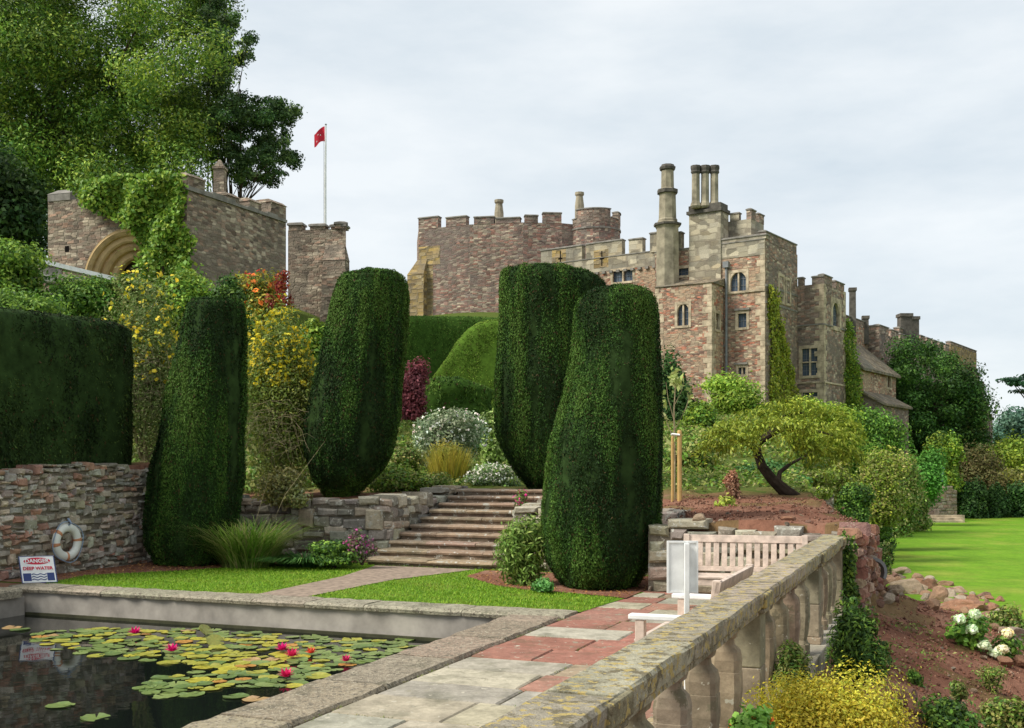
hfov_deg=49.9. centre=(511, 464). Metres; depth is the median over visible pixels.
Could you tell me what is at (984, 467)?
green bush
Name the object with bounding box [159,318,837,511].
ground plants
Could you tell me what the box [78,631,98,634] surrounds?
lily pad
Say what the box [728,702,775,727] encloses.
leafy plant
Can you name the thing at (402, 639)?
lily pad
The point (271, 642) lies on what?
lily pad
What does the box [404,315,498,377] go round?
tall hedge
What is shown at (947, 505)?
ruined wall
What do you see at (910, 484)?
green bush
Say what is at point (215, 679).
lily pad
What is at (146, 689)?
lily pad
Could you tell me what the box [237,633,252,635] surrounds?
lily pad
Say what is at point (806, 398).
green bush
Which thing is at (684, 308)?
window
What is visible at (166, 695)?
lily pad
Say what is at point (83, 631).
lily pad
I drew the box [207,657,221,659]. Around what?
lily pad
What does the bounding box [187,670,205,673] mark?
lily pad
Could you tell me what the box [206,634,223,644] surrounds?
lily pad
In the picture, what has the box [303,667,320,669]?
lily pad
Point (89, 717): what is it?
lily pad
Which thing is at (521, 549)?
leafy shrub
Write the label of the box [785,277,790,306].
window
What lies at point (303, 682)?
lily pad
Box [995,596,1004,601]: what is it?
rock
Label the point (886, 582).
rock
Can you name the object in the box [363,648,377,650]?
lily pad
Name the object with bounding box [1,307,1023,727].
ground
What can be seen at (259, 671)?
lily pad
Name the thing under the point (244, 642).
lily pad
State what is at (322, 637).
lily pad
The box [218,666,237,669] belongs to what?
lily pad
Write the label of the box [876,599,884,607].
rock
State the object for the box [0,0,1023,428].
sky
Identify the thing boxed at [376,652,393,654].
lily pad
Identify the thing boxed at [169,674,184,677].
lily pad
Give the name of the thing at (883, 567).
metal hoop
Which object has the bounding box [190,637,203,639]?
lily pad
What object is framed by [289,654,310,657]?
lily pad
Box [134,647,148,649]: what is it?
lily pad
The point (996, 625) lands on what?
rock
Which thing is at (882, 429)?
green bush
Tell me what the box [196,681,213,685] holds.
lily pad
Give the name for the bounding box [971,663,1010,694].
plant
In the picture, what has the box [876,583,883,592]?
rock
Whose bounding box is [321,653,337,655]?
lily pad
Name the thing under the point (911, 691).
rock
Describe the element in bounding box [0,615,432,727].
pond water
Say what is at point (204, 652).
lily pad
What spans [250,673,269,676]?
lily pad
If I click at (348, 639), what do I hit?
lily pad
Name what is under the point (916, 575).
rock
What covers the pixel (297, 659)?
lily pad
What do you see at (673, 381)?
staked sapling
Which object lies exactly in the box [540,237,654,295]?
castle hall
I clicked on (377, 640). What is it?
lily pad
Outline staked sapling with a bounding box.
[661,366,693,499]
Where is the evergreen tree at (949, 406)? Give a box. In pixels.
[881,331,1001,457]
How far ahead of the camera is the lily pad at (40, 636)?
13.18 m
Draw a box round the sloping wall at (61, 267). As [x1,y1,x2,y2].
[29,260,112,310]
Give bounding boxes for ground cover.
[241,550,363,567]
[366,462,435,492]
[388,447,426,474]
[415,470,452,490]
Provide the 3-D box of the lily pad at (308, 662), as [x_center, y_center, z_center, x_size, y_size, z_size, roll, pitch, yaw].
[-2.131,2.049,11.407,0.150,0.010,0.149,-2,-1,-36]
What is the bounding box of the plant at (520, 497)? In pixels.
[513,489,528,506]
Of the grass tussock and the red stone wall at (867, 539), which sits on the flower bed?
the grass tussock
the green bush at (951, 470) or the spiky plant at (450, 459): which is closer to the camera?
the spiky plant at (450, 459)
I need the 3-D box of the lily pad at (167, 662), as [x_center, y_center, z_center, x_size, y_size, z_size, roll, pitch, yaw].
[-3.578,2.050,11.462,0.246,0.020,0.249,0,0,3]
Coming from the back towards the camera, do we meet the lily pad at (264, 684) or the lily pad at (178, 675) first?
the lily pad at (178, 675)
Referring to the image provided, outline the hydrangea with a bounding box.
[944,608,1023,665]
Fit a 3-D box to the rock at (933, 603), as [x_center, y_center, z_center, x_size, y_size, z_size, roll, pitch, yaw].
[5.654,1.898,14.825,0.247,0.211,0.233,-16,-10,-35]
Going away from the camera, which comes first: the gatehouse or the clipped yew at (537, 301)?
the clipped yew at (537, 301)
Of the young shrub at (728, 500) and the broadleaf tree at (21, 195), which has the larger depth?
the broadleaf tree at (21, 195)
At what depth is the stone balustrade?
5.72 m
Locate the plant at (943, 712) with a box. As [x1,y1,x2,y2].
[913,691,986,727]
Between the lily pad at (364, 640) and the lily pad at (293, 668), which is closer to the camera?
the lily pad at (293, 668)
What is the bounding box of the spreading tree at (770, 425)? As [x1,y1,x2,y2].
[688,399,868,495]
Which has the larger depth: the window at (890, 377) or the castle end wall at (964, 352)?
the castle end wall at (964, 352)
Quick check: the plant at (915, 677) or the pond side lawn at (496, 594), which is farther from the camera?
the pond side lawn at (496, 594)
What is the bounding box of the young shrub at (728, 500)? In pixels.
[714,492,737,505]
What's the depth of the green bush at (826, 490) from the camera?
28.71 m
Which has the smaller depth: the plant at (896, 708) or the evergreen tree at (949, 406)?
the plant at (896, 708)
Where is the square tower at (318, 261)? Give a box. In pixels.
[287,221,349,323]
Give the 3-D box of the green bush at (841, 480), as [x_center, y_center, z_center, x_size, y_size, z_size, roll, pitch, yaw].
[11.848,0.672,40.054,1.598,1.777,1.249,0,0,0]
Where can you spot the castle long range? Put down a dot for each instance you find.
(879, 375)
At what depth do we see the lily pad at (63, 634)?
13.32 m
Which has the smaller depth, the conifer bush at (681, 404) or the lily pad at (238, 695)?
the lily pad at (238, 695)
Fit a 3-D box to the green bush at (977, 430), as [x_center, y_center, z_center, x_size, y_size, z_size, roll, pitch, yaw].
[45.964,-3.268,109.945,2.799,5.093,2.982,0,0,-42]
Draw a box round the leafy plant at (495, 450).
[478,407,505,467]
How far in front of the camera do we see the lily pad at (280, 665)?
11.23 m
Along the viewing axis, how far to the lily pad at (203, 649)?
12.23 m
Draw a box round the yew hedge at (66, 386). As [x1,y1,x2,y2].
[0,306,134,469]
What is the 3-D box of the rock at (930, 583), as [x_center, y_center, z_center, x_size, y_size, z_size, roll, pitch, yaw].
[13.024,3.800,34.436,0.604,0.519,0.433,3,4,18]
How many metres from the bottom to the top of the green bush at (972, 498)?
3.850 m
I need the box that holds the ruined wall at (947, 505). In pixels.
[928,486,956,514]
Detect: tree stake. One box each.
[671,430,681,500]
[671,436,673,501]
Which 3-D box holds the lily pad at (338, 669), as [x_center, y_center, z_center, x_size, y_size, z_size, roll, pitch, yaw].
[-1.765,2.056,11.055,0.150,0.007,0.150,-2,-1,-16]
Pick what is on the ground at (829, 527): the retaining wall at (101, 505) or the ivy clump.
the retaining wall at (101, 505)
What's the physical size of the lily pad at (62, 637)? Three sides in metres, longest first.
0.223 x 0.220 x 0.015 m
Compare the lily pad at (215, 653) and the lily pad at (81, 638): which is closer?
the lily pad at (215, 653)
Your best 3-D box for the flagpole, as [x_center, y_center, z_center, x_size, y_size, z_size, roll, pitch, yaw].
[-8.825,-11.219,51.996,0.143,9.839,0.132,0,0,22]
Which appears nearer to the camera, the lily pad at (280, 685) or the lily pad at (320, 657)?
the lily pad at (280, 685)
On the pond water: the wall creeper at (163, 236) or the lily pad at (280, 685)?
the lily pad at (280, 685)
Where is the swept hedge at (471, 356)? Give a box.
[432,318,498,407]
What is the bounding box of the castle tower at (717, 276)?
[649,163,797,403]
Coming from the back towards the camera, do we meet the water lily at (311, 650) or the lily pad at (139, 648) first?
the lily pad at (139, 648)
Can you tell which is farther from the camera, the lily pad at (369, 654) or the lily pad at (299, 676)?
the lily pad at (369, 654)
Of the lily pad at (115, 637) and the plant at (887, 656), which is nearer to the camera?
the plant at (887, 656)
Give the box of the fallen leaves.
[20,561,646,595]
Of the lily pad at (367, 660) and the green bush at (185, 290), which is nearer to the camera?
the lily pad at (367, 660)
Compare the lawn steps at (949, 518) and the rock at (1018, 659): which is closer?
the rock at (1018, 659)
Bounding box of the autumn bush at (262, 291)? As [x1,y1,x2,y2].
[231,267,294,336]
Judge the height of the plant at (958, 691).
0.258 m
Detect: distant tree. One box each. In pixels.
[993,404,1023,421]
[993,407,1023,442]
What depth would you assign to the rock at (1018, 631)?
13.97 m
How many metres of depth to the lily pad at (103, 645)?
12.54 m
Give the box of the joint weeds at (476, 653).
[309,595,663,724]
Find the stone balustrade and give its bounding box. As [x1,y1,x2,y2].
[479,535,846,727]
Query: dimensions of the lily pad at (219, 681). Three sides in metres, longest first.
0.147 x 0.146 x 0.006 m
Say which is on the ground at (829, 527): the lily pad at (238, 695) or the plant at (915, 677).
the plant at (915, 677)
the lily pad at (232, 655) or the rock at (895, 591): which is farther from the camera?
the rock at (895, 591)
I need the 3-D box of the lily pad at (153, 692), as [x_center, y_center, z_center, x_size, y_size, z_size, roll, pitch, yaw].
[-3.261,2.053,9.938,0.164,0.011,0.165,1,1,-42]
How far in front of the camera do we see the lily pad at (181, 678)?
10.60 m
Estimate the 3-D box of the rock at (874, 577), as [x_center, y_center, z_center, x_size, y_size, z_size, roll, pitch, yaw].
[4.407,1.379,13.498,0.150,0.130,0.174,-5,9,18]
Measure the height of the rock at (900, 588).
0.168 m
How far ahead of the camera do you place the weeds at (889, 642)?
11.65 m
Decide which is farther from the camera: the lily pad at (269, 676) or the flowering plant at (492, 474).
the flowering plant at (492, 474)
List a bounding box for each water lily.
[129,626,141,633]
[165,643,178,651]
[275,642,288,649]
[277,667,293,676]
[285,648,300,655]
[306,647,316,652]
[339,654,351,660]
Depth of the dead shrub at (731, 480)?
18.94 m
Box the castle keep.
[407,191,620,315]
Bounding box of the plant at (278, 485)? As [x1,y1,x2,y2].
[250,464,313,510]
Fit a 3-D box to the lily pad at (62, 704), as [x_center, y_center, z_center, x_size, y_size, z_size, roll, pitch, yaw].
[-3.864,2.048,9.405,0.243,0.016,0.241,-1,-2,11]
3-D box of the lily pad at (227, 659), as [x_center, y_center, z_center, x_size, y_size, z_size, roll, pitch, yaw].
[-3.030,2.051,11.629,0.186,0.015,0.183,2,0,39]
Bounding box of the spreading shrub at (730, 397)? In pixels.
[691,366,781,417]
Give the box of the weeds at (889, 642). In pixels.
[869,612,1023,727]
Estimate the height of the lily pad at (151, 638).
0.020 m
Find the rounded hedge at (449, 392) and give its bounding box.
[419,375,493,455]
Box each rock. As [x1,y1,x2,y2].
[692,513,705,520]
[780,515,795,520]
[871,572,877,581]
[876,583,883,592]
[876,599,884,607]
[882,578,888,585]
[883,593,894,603]
[886,575,895,583]
[887,584,904,592]
[889,578,924,593]
[891,589,898,594]
[893,568,904,573]
[894,688,917,702]
[898,567,911,572]
[906,698,925,714]
[911,573,923,578]
[919,590,930,594]
[920,593,929,599]
[921,578,937,588]
[924,575,934,578]
[925,598,940,610]
[929,585,948,601]
[937,580,953,585]
[940,599,985,610]
[943,597,954,602]
[947,588,955,596]
[952,588,963,592]
[954,595,965,598]
[960,606,968,612]
[966,596,979,600]
[977,592,990,596]
[985,595,993,599]
[986,603,996,610]
[990,623,999,630]
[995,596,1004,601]
[1000,656,1013,666]
[1008,626,1023,639]
[1012,654,1023,665]
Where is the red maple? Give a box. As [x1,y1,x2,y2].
[401,356,434,421]
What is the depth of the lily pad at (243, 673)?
10.80 m
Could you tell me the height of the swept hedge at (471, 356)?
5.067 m
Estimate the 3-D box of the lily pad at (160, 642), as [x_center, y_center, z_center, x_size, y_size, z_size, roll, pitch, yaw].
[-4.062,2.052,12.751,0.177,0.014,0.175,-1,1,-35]
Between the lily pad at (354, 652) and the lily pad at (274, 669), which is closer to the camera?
the lily pad at (274, 669)
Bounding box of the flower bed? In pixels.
[0,556,647,597]
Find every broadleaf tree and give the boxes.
[0,0,256,256]
[0,136,55,257]
[193,0,307,197]
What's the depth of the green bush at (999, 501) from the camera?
80.61 m
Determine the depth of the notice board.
7.39 m
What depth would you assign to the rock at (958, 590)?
33.22 m
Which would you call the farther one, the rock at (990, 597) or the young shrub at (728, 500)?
the rock at (990, 597)
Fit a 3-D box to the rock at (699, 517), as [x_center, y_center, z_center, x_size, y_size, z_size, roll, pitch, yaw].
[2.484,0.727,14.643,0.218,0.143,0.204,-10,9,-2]
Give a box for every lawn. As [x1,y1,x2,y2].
[0,562,643,611]
[886,517,1023,618]
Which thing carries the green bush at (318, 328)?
on the ground at (829, 527)
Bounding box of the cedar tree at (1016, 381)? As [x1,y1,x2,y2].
[989,373,1023,397]
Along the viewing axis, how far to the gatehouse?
39.57 m
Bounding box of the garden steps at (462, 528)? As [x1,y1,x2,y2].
[365,488,543,569]
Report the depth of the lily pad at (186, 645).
12.50 m
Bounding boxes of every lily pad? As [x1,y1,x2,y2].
[2,625,21,628]
[9,628,30,630]
[31,635,49,637]
[41,630,55,632]
[45,701,74,707]
[51,638,70,642]
[52,635,71,638]
[58,633,74,635]
[60,643,78,645]
[72,637,89,639]
[72,651,87,654]
[73,634,92,636]
[75,647,91,649]
[76,629,93,632]
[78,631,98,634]
[80,713,109,720]
[86,647,109,651]
[87,653,104,656]
[89,640,105,643]
[91,627,108,629]
[92,643,112,647]
[94,629,112,631]
[95,633,112,635]
[99,651,121,655]
[107,639,123,641]
[107,644,124,647]
[108,635,125,638]
[114,628,130,631]
[117,656,139,659]
[123,638,141,641]
[123,651,140,654]
[127,643,143,645]
[132,684,156,689]
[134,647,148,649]
[134,651,154,655]
[138,639,158,643]
[138,658,156,661]
[139,629,156,632]
[139,688,155,691]
[141,690,159,694]
[143,636,164,640]
[147,681,168,685]
[151,675,175,679]
[151,685,169,688]
[153,693,178,698]
[155,641,168,643]
[157,660,180,664]
[160,688,186,692]
[164,650,182,653]
[164,655,185,659]
[166,634,184,637]
[166,681,187,686]
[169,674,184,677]
[173,677,189,679]
[173,683,196,688]
[174,636,188,638]
[175,640,192,642]
[178,691,204,697]
[179,652,194,655]
[181,644,198,646]
[182,660,195,662]
[185,677,210,682]
[187,654,208,658]
[187,661,208,665]
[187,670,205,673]
[188,686,203,688]
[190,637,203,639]
[192,666,213,668]
[194,648,211,651]
[195,651,211,653]
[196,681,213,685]
[199,624,212,634]
[200,686,222,690]
[205,678,222,680]
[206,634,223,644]
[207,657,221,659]
[207,660,225,664]
[208,645,227,649]
[208,651,226,654]
[209,663,234,667]
[211,670,227,673]
[212,680,226,682]
[215,683,234,686]
[216,632,229,635]
[216,657,233,660]
[217,674,237,678]
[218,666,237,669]
[221,649,239,653]
[222,693,249,698]
[226,645,245,648]
[226,679,248,683]
[227,670,246,673]
[228,653,241,656]
[231,631,245,633]
[233,660,250,664]
[234,657,250,659]
[235,651,256,654]
[235,664,255,667]
[235,672,250,676]
[235,677,251,680]
[236,641,255,643]
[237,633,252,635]
[240,646,257,648]
[242,654,257,656]
[242,657,260,660]
[242,695,269,701]
[243,631,261,634]
[244,638,260,639]
[246,669,267,673]
[247,677,269,683]
[248,660,270,664]
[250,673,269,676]
[254,682,279,686]
[256,648,268,650]
[258,675,278,678]
[259,662,276,665]
[261,635,278,638]
[261,641,277,643]
[262,644,277,646]
[263,657,280,660]
[265,678,286,682]
[268,651,287,655]
[268,664,289,668]
[268,667,280,670]
[273,639,289,641]
[273,684,286,687]
[275,654,287,657]
[277,667,298,671]
[281,677,303,682]
[286,657,307,661]
[286,683,302,687]
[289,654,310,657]
[289,680,308,684]
[291,673,311,678]
[292,669,310,672]
[296,642,310,645]
[297,664,312,667]
[299,661,313,663]
[301,634,319,637]
[301,653,317,655]
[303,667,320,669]
[306,672,330,678]
[308,646,326,648]
[310,664,325,666]
[312,636,327,638]
[312,659,329,661]
[313,654,333,658]
[314,650,330,653]
[316,667,330,669]
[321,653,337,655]
[323,663,337,666]
[327,655,341,659]
[330,668,343,670]
[331,648,344,651]
[333,658,355,662]
[338,640,356,643]
[338,663,356,665]
[342,637,361,641]
[348,651,361,653]
[349,660,365,663]
[351,644,372,648]
[353,642,371,644]
[357,639,371,641]
[358,658,375,661]
[361,652,376,655]
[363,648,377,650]
[371,639,385,641]
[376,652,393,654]
[381,644,398,647]
[385,640,404,643]
[385,649,403,652]
[395,638,414,641]
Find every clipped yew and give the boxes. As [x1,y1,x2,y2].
[141,295,248,566]
[302,266,410,497]
[493,262,606,488]
[540,282,664,590]
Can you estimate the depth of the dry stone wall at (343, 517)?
20.15 m
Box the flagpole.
[324,124,326,223]
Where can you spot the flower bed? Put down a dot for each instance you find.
(558, 586)
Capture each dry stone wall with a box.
[238,495,402,558]
[369,485,467,555]
[512,499,541,527]
[514,506,686,575]
[648,518,836,593]
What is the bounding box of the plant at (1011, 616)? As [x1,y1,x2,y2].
[986,601,1023,628]
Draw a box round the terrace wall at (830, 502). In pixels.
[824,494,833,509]
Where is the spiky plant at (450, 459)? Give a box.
[417,436,475,480]
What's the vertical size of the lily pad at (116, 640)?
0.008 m
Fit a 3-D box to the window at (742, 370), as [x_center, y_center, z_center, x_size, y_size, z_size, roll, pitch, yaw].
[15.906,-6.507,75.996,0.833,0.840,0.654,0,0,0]
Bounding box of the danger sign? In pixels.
[18,555,57,582]
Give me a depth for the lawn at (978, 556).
46.52 m
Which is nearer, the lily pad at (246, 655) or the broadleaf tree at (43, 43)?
the lily pad at (246, 655)
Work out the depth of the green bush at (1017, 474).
85.44 m
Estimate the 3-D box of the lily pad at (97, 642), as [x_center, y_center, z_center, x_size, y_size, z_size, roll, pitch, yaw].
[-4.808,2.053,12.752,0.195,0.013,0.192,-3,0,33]
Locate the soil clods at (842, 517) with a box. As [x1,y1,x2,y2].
[663,493,858,524]
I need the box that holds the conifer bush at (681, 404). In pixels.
[661,337,700,422]
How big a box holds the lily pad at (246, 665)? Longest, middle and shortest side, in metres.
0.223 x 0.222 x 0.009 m
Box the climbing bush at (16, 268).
[0,236,57,299]
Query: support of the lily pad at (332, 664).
on the pond water
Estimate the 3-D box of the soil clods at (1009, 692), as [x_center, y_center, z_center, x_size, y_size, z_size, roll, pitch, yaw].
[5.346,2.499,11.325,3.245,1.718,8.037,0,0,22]
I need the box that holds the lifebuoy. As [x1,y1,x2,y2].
[51,518,83,562]
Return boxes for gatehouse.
[47,160,286,299]
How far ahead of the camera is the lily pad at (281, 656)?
11.81 m
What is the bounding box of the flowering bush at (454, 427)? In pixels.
[409,406,491,465]
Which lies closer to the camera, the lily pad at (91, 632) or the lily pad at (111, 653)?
the lily pad at (111, 653)
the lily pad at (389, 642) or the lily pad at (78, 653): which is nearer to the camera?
the lily pad at (78, 653)
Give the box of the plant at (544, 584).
[530,575,555,592]
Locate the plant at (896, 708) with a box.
[883,698,902,725]
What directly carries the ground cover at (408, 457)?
on the ground at (829, 527)
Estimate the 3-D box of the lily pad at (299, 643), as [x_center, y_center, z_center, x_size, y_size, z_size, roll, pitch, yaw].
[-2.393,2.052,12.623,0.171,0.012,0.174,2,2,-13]
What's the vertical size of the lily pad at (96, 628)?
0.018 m
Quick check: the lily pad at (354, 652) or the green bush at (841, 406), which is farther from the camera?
the green bush at (841, 406)
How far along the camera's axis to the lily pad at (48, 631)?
13.55 m
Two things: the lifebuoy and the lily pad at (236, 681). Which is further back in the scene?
the lifebuoy
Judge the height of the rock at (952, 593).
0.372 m
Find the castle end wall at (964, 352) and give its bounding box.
[945,341,992,442]
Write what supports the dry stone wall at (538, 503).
on the ground at (829, 527)
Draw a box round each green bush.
[0,282,74,315]
[35,268,122,322]
[104,273,165,327]
[153,263,215,335]
[205,270,260,336]
[300,318,325,359]
[663,427,727,472]
[679,398,718,428]
[734,456,813,486]
[781,393,821,446]
[797,399,868,456]
[801,468,845,499]
[824,461,858,507]
[835,478,875,522]
[837,403,920,476]
[852,444,916,527]
[877,539,894,574]
[879,523,896,551]
[887,449,927,537]
[905,444,950,506]
[907,488,934,530]
[922,430,971,491]
[953,439,1017,507]
[957,475,992,518]
[961,416,988,441]
[982,429,1023,471]
[983,481,1011,517]
[994,466,1023,494]
[1002,480,1023,517]
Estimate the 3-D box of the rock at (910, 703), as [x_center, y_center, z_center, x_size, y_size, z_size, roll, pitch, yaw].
[3.609,2.156,9.814,0.179,0.150,0.205,0,0,1]
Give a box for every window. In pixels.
[610,266,634,284]
[675,301,690,327]
[679,265,688,277]
[715,310,720,332]
[728,268,748,294]
[735,310,748,329]
[736,364,747,376]
[778,272,784,304]
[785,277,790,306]
[799,344,820,378]
[799,389,820,402]
[831,296,841,331]
[886,375,891,389]
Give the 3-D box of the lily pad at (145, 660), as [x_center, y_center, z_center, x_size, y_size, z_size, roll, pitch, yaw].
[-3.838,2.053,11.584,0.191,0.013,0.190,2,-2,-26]
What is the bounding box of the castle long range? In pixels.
[846,287,949,460]
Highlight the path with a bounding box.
[260,565,473,596]
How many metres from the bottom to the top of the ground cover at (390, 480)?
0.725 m
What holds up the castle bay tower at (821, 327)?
on the ground at (829, 527)
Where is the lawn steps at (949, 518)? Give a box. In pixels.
[929,515,964,522]
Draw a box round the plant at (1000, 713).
[970,695,1023,727]
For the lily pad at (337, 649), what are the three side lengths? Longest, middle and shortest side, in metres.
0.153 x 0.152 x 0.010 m
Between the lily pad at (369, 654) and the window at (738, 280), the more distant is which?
the window at (738, 280)
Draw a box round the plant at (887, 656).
[876,640,895,664]
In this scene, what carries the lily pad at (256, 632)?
on the pond water
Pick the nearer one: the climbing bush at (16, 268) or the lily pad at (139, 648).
the lily pad at (139, 648)
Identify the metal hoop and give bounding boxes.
[873,557,886,578]
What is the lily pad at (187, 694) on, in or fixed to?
on the pond water
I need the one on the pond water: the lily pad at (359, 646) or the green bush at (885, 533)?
the lily pad at (359, 646)
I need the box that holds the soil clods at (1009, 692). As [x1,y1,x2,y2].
[860,586,1023,727]
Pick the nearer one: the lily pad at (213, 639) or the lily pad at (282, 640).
the lily pad at (213, 639)
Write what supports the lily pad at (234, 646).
on the pond water
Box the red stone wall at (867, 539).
[837,522,883,616]
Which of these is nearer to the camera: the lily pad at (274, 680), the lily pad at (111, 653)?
the lily pad at (274, 680)
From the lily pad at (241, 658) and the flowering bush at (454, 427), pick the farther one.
the flowering bush at (454, 427)
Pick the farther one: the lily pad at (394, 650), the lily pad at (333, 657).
the lily pad at (394, 650)
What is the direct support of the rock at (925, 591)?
on the ground at (829, 527)
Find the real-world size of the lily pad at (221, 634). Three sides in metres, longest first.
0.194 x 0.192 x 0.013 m
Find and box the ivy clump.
[839,527,860,608]
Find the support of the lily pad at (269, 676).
on the pond water
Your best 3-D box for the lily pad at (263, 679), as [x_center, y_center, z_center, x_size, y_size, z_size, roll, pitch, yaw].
[-2.410,2.050,10.467,0.217,0.015,0.221,-3,2,-38]
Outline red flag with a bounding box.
[314,126,324,146]
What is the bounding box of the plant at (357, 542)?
[342,526,378,564]
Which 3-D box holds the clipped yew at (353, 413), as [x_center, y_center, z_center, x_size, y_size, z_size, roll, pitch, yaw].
[-3.042,-1.430,21.494,2.106,4.843,1.934,0,0,0]
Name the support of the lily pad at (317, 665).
on the pond water
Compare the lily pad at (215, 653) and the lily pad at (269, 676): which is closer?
the lily pad at (269, 676)
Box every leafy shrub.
[491,512,547,586]
[770,638,817,692]
[822,590,896,689]
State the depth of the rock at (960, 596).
31.10 m
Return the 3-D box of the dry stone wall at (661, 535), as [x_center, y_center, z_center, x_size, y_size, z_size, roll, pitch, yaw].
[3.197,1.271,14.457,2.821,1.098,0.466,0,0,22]
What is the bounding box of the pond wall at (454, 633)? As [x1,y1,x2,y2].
[0,582,577,727]
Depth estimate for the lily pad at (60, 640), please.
12.87 m
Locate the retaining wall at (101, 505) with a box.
[0,462,152,580]
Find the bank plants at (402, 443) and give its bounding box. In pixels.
[132,315,426,493]
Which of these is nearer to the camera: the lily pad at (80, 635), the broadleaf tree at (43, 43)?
the lily pad at (80, 635)
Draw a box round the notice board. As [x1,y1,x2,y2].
[667,541,697,688]
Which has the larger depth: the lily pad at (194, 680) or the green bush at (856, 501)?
the green bush at (856, 501)
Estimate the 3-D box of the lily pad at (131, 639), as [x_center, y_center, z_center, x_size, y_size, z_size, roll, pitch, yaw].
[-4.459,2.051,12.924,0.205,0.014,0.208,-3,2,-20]
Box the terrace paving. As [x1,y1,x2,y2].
[294,589,707,727]
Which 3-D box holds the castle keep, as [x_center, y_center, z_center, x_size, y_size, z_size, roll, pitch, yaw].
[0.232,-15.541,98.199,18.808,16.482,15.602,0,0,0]
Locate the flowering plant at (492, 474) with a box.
[459,462,520,486]
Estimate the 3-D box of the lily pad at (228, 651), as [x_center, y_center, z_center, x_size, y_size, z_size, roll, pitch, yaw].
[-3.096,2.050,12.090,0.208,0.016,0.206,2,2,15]
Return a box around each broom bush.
[95,250,179,462]
[243,293,316,492]
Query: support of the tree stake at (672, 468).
on the ground at (829, 527)
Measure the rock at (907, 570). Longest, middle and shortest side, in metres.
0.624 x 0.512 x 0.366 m
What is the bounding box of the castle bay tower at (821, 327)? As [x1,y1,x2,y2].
[797,273,845,411]
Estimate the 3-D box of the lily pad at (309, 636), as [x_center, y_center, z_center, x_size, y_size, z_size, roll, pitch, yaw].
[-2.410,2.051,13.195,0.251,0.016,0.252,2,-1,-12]
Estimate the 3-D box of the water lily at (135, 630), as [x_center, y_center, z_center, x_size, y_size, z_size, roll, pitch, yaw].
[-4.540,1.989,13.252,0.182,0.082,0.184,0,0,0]
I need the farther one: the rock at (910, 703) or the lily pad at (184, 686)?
the lily pad at (184, 686)
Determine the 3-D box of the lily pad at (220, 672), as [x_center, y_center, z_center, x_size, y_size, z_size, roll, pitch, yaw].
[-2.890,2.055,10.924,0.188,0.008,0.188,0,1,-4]
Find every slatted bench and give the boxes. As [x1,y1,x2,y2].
[628,564,753,641]
[684,534,807,585]
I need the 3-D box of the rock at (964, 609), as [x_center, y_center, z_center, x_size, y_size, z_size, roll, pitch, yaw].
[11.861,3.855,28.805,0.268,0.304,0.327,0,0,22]
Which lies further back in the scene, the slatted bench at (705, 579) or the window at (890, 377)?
the window at (890, 377)
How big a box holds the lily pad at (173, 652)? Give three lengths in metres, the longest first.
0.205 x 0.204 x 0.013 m
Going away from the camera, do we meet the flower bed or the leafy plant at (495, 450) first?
the flower bed
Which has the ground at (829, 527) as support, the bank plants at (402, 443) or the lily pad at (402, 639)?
the bank plants at (402, 443)
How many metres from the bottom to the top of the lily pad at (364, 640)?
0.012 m
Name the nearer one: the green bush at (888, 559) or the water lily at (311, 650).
the water lily at (311, 650)
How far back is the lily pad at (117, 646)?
12.44 m
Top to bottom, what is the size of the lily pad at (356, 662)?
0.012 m
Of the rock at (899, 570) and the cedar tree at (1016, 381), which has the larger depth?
the cedar tree at (1016, 381)
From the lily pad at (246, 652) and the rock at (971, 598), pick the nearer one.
the lily pad at (246, 652)
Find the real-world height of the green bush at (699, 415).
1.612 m
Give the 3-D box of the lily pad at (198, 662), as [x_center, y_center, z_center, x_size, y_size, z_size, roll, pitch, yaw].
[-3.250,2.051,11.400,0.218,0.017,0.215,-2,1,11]
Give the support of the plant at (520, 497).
on the garden steps at (462, 528)
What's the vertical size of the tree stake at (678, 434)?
1.651 m
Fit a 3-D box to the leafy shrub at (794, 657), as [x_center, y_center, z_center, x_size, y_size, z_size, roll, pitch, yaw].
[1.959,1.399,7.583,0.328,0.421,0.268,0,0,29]
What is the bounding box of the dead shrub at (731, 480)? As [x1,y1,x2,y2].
[722,468,741,498]
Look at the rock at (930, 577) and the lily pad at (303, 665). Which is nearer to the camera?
the lily pad at (303, 665)
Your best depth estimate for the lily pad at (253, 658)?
11.61 m
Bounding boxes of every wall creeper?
[66,168,203,287]
[767,284,800,403]
[843,318,863,416]
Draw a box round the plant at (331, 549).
[302,539,362,568]
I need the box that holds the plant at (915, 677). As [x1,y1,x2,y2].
[906,669,925,687]
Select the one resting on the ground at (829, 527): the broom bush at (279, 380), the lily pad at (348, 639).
the broom bush at (279, 380)
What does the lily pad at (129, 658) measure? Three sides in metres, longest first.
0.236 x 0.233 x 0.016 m
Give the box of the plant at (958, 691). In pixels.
[948,678,968,703]
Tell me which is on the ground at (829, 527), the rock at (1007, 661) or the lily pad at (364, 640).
the rock at (1007, 661)
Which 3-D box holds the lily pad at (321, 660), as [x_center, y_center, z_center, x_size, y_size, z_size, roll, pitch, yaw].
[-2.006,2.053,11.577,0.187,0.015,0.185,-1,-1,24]
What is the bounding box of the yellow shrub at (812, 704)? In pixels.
[741,650,932,727]
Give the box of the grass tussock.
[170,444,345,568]
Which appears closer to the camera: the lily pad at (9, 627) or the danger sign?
the lily pad at (9, 627)

